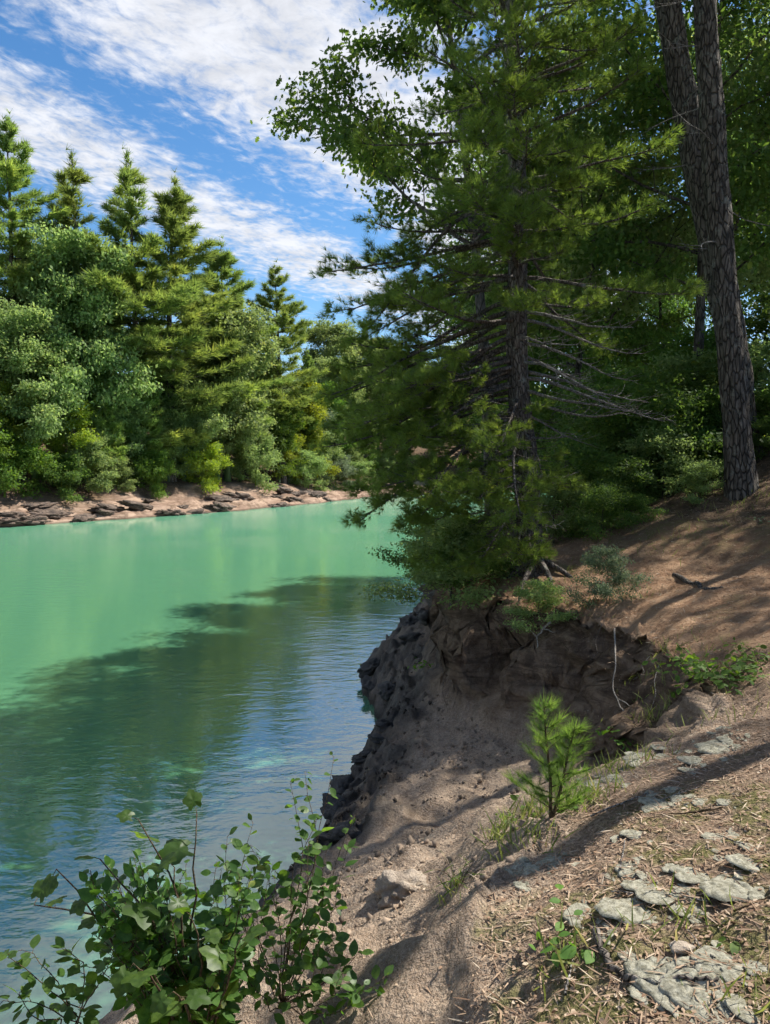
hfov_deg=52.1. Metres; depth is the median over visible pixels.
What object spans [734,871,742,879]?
rock
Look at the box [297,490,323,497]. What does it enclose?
rock ledge
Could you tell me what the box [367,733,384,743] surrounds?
shore rock
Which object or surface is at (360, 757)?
shore rock
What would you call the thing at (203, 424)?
broadleaf tree
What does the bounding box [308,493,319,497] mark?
rock ledge
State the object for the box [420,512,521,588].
shrub
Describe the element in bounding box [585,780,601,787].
rock
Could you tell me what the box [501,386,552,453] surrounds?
broadleaf tree
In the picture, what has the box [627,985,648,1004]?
rock
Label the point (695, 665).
leafy plant
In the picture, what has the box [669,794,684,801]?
rock
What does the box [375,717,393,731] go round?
shore rock
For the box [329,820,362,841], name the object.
shore rock
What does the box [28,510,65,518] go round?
rock ledge
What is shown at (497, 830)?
grass
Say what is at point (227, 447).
broadleaf tree
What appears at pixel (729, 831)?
rock
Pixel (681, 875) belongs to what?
stone
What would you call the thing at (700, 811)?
twig
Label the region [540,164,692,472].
broadleaf tree
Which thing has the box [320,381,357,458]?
broadleaf tree
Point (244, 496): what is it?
rock ledge
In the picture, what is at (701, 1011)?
rock
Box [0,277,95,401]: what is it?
broadleaf tree
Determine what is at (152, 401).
pine tree
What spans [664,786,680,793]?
rock
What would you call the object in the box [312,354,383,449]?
broadleaf tree
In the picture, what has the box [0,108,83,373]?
pine tree
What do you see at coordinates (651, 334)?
broadleaf tree
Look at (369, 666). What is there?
shore rock
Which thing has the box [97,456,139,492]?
shrub
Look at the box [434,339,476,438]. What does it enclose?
broadleaf tree
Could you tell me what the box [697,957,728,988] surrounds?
stone
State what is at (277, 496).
rock ledge
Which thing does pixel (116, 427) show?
tree
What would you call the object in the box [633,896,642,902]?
rock
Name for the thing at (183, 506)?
rock ledge
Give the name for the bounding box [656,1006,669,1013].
rock
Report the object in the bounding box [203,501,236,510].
rock ledge
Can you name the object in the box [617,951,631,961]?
rock
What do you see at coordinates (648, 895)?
stone
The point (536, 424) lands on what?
shrub
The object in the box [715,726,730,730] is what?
rock
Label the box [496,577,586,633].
shrub
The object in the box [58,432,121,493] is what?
shrub
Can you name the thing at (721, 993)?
rock
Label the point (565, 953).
leafy plant
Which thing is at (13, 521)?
rock ledge
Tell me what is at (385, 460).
shrub
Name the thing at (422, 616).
shore rock
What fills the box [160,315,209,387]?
broadleaf tree
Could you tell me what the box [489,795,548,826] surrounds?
leafy plant
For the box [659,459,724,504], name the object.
shrub
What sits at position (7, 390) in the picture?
broadleaf tree
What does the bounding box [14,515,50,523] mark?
rock ledge
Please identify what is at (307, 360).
pine tree
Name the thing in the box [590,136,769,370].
broadleaf tree
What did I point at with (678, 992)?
rock
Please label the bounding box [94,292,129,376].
broadleaf tree
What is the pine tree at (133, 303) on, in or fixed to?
on the ground at (488, 691)
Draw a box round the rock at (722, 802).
[716,798,730,805]
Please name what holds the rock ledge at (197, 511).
on the ground at (488, 691)
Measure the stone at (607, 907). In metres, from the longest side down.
0.243 x 0.199 x 0.024 m
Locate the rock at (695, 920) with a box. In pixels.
[685,916,701,922]
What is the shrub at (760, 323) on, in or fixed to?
on the ground at (488, 691)
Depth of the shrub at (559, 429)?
16.24 m
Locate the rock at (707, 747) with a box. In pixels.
[693,739,729,754]
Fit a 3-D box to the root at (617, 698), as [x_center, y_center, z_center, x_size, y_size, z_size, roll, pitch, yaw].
[2.228,1.537,7.528,0.116,0.591,1.308,1,4,9]
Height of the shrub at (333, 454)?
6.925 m
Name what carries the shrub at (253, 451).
on the ground at (488, 691)
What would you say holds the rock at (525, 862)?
on the ground at (488, 691)
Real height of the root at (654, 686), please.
0.359 m
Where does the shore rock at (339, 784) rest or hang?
on the ground at (488, 691)
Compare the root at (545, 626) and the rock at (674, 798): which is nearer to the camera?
the rock at (674, 798)
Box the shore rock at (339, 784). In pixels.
[329,774,353,794]
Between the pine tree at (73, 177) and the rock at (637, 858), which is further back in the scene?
the pine tree at (73, 177)
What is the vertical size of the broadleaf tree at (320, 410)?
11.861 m
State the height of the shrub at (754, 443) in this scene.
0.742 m
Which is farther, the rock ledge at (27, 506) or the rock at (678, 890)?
the rock ledge at (27, 506)
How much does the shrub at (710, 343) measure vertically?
3.093 m
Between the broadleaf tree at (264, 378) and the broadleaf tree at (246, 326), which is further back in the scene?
the broadleaf tree at (264, 378)
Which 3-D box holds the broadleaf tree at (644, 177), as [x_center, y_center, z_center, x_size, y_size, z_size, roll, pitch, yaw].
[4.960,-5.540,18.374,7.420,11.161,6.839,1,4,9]
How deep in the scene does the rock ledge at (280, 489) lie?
75.87 m
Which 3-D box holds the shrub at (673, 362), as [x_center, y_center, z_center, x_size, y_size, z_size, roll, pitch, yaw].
[5.836,-1.929,15.573,4.098,2.722,3.486,-1,4,-21]
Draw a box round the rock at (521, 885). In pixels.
[513,880,531,891]
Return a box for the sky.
[0,0,769,387]
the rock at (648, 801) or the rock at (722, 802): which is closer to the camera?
the rock at (722, 802)
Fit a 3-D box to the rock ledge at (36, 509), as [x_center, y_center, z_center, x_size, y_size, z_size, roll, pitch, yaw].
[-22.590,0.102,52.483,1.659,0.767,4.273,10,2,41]
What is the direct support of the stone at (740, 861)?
on the ground at (488, 691)
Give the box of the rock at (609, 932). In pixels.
[607,929,613,936]
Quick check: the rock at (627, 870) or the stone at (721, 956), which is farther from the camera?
the rock at (627, 870)
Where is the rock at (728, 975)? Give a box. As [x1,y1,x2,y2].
[720,962,743,982]
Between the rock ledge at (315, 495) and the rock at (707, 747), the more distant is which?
the rock ledge at (315, 495)
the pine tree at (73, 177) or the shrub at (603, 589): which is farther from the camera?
the pine tree at (73, 177)
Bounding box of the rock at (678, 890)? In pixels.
[674,886,691,902]
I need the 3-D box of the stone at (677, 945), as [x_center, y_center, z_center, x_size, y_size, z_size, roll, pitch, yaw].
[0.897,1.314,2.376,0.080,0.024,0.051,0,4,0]
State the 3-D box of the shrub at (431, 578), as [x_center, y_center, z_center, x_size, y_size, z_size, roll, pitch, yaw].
[0.866,0.660,10.210,2.308,1.176,1.964,3,5,42]
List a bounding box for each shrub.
[0,430,66,499]
[0,933,124,1023]
[20,453,94,503]
[31,789,267,1023]
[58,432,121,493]
[77,849,274,1023]
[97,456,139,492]
[128,449,178,499]
[178,440,233,493]
[200,751,393,1023]
[230,433,284,493]
[287,448,336,491]
[313,429,346,486]
[316,454,358,490]
[337,444,364,479]
[347,460,377,484]
[356,520,548,609]
[366,511,452,587]
[374,452,396,470]
[390,513,480,576]
[396,393,606,521]
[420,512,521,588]
[495,473,607,547]
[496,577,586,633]
[503,368,651,503]
[510,357,722,491]
[541,424,660,502]
[549,377,763,493]
[556,484,653,542]
[558,365,714,481]
[560,480,629,529]
[560,544,653,610]
[571,347,760,462]
[583,457,678,511]
[587,452,667,514]
[597,424,723,497]
[608,493,668,524]
[615,325,762,418]
[659,385,769,459]
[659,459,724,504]
[662,428,723,484]
[669,334,769,422]
[676,285,769,425]
[701,433,768,460]
[718,381,769,448]
[752,416,769,458]
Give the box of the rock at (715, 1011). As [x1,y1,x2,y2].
[712,1007,719,1019]
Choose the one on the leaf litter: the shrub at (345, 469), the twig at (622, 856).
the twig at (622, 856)
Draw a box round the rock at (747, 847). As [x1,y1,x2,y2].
[739,843,756,851]
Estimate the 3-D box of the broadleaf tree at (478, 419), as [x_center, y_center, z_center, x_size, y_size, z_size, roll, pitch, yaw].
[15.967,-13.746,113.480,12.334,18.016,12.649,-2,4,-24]
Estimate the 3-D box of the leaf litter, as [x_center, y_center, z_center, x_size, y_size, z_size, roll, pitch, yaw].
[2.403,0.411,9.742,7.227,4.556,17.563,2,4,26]
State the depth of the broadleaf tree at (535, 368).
20.72 m
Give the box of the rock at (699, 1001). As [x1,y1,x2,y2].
[693,989,713,1008]
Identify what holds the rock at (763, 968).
on the ground at (488, 691)
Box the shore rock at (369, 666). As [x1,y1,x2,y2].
[357,657,380,677]
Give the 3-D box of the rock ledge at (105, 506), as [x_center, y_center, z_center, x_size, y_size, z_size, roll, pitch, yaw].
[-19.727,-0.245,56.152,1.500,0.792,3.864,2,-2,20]
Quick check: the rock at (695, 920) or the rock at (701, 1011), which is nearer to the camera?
the rock at (701, 1011)
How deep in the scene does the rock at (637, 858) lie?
2.96 m
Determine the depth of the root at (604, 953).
2.34 m
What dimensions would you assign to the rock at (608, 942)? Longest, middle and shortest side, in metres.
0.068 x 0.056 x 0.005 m
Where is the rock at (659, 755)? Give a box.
[653,753,668,758]
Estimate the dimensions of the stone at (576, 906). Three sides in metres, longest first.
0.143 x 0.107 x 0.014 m
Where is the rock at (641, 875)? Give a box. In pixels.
[636,870,646,880]
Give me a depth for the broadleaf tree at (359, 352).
122.92 m
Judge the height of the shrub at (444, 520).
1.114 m
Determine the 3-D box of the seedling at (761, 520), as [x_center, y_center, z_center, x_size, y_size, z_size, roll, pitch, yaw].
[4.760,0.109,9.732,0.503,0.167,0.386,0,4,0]
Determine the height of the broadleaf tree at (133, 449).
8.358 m
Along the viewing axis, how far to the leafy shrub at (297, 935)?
3.00 m
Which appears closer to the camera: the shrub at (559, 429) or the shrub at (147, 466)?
the shrub at (559, 429)
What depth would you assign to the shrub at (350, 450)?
98.81 m
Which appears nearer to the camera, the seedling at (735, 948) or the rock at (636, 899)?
the seedling at (735, 948)
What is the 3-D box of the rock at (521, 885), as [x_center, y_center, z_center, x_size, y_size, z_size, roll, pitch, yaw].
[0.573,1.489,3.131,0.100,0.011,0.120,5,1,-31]
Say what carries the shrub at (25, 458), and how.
on the ground at (488, 691)
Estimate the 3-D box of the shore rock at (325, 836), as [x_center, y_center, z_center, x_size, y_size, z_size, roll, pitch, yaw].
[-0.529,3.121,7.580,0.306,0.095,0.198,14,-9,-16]
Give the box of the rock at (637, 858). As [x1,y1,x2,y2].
[633,856,642,864]
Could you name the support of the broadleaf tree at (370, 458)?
on the ground at (488, 691)
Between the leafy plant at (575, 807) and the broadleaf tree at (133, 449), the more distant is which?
the broadleaf tree at (133, 449)
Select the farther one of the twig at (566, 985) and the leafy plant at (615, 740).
the leafy plant at (615, 740)
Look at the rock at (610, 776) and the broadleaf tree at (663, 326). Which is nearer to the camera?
the rock at (610, 776)
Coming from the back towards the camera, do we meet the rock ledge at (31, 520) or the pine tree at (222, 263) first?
the pine tree at (222, 263)
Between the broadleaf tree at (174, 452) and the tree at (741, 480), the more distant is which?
the broadleaf tree at (174, 452)
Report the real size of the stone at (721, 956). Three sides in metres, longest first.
0.171 x 0.129 x 0.013 m
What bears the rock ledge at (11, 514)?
on the ground at (488, 691)
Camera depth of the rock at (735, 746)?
4.23 m
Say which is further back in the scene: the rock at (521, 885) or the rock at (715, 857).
the rock at (521, 885)
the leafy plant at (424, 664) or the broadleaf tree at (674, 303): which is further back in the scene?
the broadleaf tree at (674, 303)
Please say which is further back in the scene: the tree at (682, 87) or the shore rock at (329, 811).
the tree at (682, 87)
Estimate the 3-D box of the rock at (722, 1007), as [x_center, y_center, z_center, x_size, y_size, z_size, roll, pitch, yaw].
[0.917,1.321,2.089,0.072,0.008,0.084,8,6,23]
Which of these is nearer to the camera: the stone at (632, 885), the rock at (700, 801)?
the stone at (632, 885)
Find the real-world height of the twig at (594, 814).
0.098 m
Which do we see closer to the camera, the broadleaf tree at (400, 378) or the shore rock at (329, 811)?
the shore rock at (329, 811)
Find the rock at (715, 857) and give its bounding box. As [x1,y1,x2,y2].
[713,855,722,860]
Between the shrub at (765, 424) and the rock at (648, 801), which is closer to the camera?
the rock at (648, 801)
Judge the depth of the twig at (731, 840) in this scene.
2.89 m
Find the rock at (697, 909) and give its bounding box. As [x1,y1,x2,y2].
[690,904,708,915]
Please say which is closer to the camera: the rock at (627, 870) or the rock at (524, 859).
the rock at (627, 870)
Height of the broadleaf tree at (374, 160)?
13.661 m
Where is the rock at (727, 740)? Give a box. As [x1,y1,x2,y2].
[716,736,732,744]
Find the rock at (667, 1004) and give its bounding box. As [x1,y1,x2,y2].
[661,994,680,1017]
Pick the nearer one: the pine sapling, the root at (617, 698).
the pine sapling
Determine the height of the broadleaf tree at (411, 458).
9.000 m
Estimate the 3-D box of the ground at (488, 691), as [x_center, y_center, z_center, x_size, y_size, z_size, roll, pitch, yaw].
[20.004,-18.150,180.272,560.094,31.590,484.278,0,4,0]
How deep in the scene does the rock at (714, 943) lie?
2.38 m
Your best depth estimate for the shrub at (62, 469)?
55.48 m
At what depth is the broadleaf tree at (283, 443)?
80.35 m
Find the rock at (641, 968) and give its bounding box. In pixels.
[623,954,673,1005]
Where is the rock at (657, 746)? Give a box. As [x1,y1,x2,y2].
[650,744,666,749]
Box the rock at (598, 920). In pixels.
[595,916,606,923]
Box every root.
[530,621,553,647]
[592,926,718,984]
[612,628,628,710]
[650,665,658,709]
[672,573,723,589]
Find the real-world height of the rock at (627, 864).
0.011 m
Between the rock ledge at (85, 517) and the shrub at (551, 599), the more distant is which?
the rock ledge at (85, 517)
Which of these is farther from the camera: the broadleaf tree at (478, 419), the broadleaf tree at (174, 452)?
the broadleaf tree at (478, 419)
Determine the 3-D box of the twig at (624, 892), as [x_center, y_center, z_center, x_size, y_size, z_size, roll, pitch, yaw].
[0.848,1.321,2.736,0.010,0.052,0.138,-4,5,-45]
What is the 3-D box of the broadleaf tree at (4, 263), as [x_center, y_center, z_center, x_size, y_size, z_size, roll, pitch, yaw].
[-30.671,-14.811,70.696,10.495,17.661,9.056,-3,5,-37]
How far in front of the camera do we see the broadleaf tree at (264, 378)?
82.44 m
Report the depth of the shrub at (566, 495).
11.45 m
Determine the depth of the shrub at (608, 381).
13.56 m
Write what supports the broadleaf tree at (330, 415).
on the ground at (488, 691)
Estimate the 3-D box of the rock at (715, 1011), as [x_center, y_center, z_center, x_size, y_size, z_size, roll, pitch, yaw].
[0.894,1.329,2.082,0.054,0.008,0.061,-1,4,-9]
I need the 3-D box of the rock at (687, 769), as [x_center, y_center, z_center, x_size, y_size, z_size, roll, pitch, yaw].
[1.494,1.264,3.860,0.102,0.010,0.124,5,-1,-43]
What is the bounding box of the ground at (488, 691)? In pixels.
[0,373,769,1023]
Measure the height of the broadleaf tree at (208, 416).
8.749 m
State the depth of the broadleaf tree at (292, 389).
95.22 m
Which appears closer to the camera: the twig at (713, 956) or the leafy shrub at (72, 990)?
the twig at (713, 956)
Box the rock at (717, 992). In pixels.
[714,989,725,1002]
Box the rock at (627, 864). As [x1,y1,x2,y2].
[623,861,633,867]
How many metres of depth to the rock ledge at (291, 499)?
74.37 m
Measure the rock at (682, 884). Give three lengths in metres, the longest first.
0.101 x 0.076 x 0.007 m
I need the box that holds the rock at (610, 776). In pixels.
[600,774,623,783]
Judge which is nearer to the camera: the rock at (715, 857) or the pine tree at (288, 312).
the rock at (715, 857)
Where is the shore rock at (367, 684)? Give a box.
[360,675,374,690]
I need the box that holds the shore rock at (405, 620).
[399,615,418,628]
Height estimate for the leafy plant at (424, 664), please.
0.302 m
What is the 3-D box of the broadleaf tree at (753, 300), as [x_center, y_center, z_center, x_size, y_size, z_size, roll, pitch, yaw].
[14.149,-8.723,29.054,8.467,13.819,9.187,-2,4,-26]
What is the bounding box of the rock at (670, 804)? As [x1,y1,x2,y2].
[668,802,676,807]
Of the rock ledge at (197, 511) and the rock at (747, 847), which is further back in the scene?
the rock ledge at (197, 511)
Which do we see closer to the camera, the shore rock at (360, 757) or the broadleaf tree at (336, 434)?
the shore rock at (360, 757)
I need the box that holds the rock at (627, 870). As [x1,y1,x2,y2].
[614,861,635,877]
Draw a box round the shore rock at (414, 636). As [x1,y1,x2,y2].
[398,632,424,645]
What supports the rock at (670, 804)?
on the ground at (488, 691)
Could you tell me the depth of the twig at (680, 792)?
3.53 m
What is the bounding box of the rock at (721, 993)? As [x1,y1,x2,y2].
[715,991,730,1001]
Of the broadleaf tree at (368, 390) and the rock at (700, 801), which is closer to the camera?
the rock at (700, 801)
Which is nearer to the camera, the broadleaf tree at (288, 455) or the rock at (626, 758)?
the rock at (626, 758)
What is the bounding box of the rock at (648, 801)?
[638,796,668,807]
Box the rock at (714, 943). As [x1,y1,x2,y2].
[711,940,724,950]
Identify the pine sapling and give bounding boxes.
[501,686,596,817]
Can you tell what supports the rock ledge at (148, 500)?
on the ground at (488, 691)
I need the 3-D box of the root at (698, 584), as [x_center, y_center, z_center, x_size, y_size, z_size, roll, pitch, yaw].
[3.367,0.782,8.657,0.202,0.104,0.915,-1,4,-10]
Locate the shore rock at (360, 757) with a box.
[351,748,371,764]
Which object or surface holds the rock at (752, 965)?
on the ground at (488, 691)
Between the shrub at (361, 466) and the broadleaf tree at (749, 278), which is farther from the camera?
the shrub at (361, 466)
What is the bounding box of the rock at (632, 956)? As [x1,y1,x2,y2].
[622,953,637,962]
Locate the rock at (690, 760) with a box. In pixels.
[676,756,703,765]
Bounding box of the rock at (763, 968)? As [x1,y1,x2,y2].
[758,964,768,971]
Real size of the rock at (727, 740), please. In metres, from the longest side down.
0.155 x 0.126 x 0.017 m
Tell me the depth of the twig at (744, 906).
2.46 m
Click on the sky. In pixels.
(181, 83)
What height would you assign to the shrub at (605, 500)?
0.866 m
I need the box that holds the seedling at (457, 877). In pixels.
[423,854,485,903]
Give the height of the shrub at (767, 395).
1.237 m
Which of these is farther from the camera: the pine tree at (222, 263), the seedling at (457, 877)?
the pine tree at (222, 263)
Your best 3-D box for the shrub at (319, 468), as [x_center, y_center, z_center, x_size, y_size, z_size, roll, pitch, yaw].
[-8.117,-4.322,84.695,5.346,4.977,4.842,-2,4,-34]
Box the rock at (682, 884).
[677,882,691,887]
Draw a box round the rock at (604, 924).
[602,921,610,928]
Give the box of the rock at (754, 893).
[748,886,765,899]
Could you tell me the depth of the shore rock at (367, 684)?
13.41 m
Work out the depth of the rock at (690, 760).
4.00 m
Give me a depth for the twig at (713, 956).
2.38 m
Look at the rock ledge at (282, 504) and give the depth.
70.69 m
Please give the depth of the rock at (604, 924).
2.59 m
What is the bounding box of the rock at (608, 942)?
[601,932,610,944]
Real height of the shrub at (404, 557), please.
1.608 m
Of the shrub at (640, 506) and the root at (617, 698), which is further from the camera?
the shrub at (640, 506)
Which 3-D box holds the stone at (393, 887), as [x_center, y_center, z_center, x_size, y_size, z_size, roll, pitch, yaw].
[0.122,1.857,3.878,0.351,0.198,0.271,0,4,0]
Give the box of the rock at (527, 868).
[519,864,542,874]
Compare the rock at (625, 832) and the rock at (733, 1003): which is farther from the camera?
the rock at (625, 832)
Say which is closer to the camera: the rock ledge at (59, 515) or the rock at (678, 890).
the rock at (678, 890)
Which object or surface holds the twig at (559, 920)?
on the ground at (488, 691)
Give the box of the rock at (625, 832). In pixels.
[619,829,642,838]
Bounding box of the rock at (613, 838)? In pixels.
[610,835,618,842]
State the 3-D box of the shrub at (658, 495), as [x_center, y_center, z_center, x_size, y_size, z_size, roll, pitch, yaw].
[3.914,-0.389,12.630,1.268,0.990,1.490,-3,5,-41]
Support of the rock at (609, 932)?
on the ground at (488, 691)
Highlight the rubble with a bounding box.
[241,598,651,979]
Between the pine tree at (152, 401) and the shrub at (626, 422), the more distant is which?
the pine tree at (152, 401)
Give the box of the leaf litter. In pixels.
[248,448,769,1023]
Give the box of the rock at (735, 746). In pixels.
[728,744,740,750]
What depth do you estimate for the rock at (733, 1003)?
2.07 m
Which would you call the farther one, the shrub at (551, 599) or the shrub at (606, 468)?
the shrub at (606, 468)
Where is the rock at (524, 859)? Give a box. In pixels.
[519,856,528,861]
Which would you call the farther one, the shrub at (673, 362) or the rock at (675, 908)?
the shrub at (673, 362)
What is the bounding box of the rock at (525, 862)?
[516,859,530,864]
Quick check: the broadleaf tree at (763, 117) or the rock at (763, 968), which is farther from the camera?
the broadleaf tree at (763, 117)
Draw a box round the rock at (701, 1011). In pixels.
[691,1003,723,1023]
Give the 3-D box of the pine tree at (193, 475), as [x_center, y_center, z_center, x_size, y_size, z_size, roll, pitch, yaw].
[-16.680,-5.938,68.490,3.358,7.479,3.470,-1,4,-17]
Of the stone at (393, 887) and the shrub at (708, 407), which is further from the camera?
the shrub at (708, 407)
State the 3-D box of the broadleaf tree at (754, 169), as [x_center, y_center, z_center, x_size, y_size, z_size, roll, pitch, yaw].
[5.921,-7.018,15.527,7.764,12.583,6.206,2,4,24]
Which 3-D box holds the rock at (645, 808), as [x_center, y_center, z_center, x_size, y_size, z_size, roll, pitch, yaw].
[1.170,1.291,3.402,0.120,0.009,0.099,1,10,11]
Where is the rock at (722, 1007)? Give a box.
[716,1001,732,1019]
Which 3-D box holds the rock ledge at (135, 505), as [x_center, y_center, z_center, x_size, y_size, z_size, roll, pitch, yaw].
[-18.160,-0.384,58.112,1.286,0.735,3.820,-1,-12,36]
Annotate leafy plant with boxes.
[407,657,432,670]
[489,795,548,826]
[529,884,595,966]
[543,783,599,811]
[596,726,638,750]
[642,642,769,697]
[711,637,769,669]
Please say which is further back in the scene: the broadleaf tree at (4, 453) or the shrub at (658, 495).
the broadleaf tree at (4, 453)
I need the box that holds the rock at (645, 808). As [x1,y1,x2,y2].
[641,805,664,812]
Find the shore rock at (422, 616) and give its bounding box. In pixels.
[416,608,427,625]
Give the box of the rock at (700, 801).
[690,798,706,805]
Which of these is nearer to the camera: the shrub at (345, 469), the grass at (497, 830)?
the grass at (497, 830)
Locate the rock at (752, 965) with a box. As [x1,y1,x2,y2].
[743,960,761,975]
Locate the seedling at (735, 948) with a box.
[716,936,741,955]
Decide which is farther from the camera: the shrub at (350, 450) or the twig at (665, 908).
the shrub at (350, 450)
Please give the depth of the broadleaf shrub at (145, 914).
2.55 m
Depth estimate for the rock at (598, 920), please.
2.64 m
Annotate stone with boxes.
[374,868,428,908]
[563,902,591,927]
[593,898,657,924]
[620,879,649,891]
[635,883,677,905]
[668,940,695,954]
[670,865,709,883]
[690,945,732,978]
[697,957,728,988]
[698,874,752,901]
[724,853,759,872]
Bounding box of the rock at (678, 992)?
[658,956,712,1009]
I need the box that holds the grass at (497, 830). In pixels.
[422,479,769,1021]
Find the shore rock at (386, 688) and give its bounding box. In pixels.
[377,681,395,700]
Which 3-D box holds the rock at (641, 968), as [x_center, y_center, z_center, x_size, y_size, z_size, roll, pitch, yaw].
[0.806,1.345,2.272,0.196,0.026,0.240,-6,4,0]
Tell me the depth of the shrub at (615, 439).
13.11 m
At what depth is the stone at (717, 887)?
2.59 m
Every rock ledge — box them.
[0,511,27,516]
[0,518,26,524]
[2,516,47,524]
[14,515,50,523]
[20,502,60,509]
[27,507,74,516]
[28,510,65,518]
[68,513,98,522]
[87,503,124,512]
[95,510,114,515]
[116,500,153,510]
[142,498,158,502]
[155,509,185,515]
[177,505,188,508]
[186,508,208,513]
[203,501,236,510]
[204,494,239,502]
[222,491,255,500]
[268,502,289,507]
[271,495,283,497]
[273,486,295,494]
[281,496,302,501]
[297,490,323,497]
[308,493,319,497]
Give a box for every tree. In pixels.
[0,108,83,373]
[0,243,35,305]
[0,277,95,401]
[0,293,97,487]
[0,380,67,482]
[0,382,19,475]
[2,143,145,428]
[4,214,163,483]
[37,387,102,481]
[73,142,209,483]
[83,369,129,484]
[89,381,164,482]
[94,168,256,481]
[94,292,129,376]
[118,352,175,484]
[140,325,177,387]
[142,393,204,481]
[147,361,231,481]
[157,383,225,480]
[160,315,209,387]
[175,233,295,479]
[176,421,206,482]
[192,302,286,481]
[203,364,262,480]
[221,417,272,480]
[244,259,329,483]
[249,357,291,467]
[250,0,633,542]
[262,403,312,482]
[264,428,305,483]
[274,380,299,444]
[285,318,364,398]
[287,381,341,483]
[294,346,327,460]
[307,0,709,601]
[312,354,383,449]
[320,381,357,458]
[321,408,337,449]
[330,412,348,464]
[342,336,369,398]
[355,432,381,469]
[356,335,397,460]
[375,358,433,462]
[378,418,424,472]
[386,135,633,401]
[405,363,454,455]
[425,186,630,418]
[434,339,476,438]
[442,148,693,468]
[445,1,769,471]
[455,365,501,451]
[459,258,622,421]
[491,0,769,420]
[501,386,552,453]
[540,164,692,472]
[566,0,769,387]
[588,282,695,427]
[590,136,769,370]
[593,261,752,374]
[634,0,763,456]
[638,0,769,500]
[652,1,769,285]
[693,121,769,318]
[726,1,769,145]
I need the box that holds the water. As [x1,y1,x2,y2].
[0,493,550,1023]
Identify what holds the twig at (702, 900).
on the leaf litter
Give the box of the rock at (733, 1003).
[724,993,760,1023]
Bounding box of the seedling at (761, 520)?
[754,516,769,523]
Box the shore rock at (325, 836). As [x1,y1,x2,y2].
[317,832,335,842]
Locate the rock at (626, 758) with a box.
[622,752,648,766]
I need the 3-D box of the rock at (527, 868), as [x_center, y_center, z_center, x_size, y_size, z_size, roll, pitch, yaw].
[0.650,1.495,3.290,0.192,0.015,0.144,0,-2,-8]
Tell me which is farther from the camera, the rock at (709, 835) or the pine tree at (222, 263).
the pine tree at (222, 263)
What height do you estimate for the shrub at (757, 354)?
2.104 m
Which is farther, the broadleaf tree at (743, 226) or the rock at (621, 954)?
the broadleaf tree at (743, 226)
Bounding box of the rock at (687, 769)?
[677,767,695,773]
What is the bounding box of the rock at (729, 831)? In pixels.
[726,828,738,836]
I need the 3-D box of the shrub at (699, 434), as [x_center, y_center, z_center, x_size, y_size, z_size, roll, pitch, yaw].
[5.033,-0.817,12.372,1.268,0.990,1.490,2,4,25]
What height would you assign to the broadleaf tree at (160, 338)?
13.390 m
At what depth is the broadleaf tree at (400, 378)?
111.65 m
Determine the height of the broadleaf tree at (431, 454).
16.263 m
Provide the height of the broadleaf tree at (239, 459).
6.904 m
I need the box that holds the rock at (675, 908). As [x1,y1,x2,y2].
[668,905,694,917]
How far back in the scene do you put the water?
13.79 m
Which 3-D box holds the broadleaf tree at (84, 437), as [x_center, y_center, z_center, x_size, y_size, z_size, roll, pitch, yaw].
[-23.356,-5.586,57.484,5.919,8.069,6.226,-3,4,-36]
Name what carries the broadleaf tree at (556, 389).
on the ground at (488, 691)
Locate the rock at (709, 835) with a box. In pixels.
[700,832,736,839]
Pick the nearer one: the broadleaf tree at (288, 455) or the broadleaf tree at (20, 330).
the broadleaf tree at (20, 330)
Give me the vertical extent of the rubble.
2.266 m
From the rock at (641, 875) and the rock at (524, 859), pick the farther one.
the rock at (524, 859)
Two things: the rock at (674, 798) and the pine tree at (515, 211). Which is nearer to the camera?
the rock at (674, 798)
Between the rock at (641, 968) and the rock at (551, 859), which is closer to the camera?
the rock at (641, 968)
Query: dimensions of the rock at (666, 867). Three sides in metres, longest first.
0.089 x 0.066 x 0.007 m
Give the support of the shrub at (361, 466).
on the ground at (488, 691)
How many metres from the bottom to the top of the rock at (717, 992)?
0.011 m
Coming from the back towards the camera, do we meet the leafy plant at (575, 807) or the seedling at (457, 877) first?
the leafy plant at (575, 807)
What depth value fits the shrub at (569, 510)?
12.23 m
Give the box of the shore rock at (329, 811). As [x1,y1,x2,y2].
[320,793,344,821]
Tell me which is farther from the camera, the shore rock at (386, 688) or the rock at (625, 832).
the shore rock at (386, 688)
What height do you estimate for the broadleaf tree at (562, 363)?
9.437 m
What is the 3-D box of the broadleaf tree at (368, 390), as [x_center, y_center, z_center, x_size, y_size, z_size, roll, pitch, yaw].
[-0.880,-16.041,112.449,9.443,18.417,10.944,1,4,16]
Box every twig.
[542,911,574,928]
[564,960,573,995]
[590,793,648,816]
[611,890,635,894]
[619,840,624,869]
[647,808,711,818]
[656,806,722,814]
[660,786,700,799]
[662,891,688,912]
[673,890,708,901]
[687,929,715,958]
[715,834,744,844]
[733,896,769,911]
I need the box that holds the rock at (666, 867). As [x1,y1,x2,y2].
[661,863,678,872]
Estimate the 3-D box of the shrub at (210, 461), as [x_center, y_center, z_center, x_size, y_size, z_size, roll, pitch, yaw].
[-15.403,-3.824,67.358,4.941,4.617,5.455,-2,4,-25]
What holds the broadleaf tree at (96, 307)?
on the ground at (488, 691)
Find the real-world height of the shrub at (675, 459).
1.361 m
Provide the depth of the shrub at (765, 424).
11.87 m
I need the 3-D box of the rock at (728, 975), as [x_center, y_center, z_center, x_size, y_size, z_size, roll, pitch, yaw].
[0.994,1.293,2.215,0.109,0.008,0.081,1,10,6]
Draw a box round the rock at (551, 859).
[539,853,563,867]
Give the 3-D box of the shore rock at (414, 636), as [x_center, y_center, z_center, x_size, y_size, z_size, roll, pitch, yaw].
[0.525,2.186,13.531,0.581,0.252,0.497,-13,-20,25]
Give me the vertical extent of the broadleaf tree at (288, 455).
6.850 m
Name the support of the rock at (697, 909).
on the ground at (488, 691)

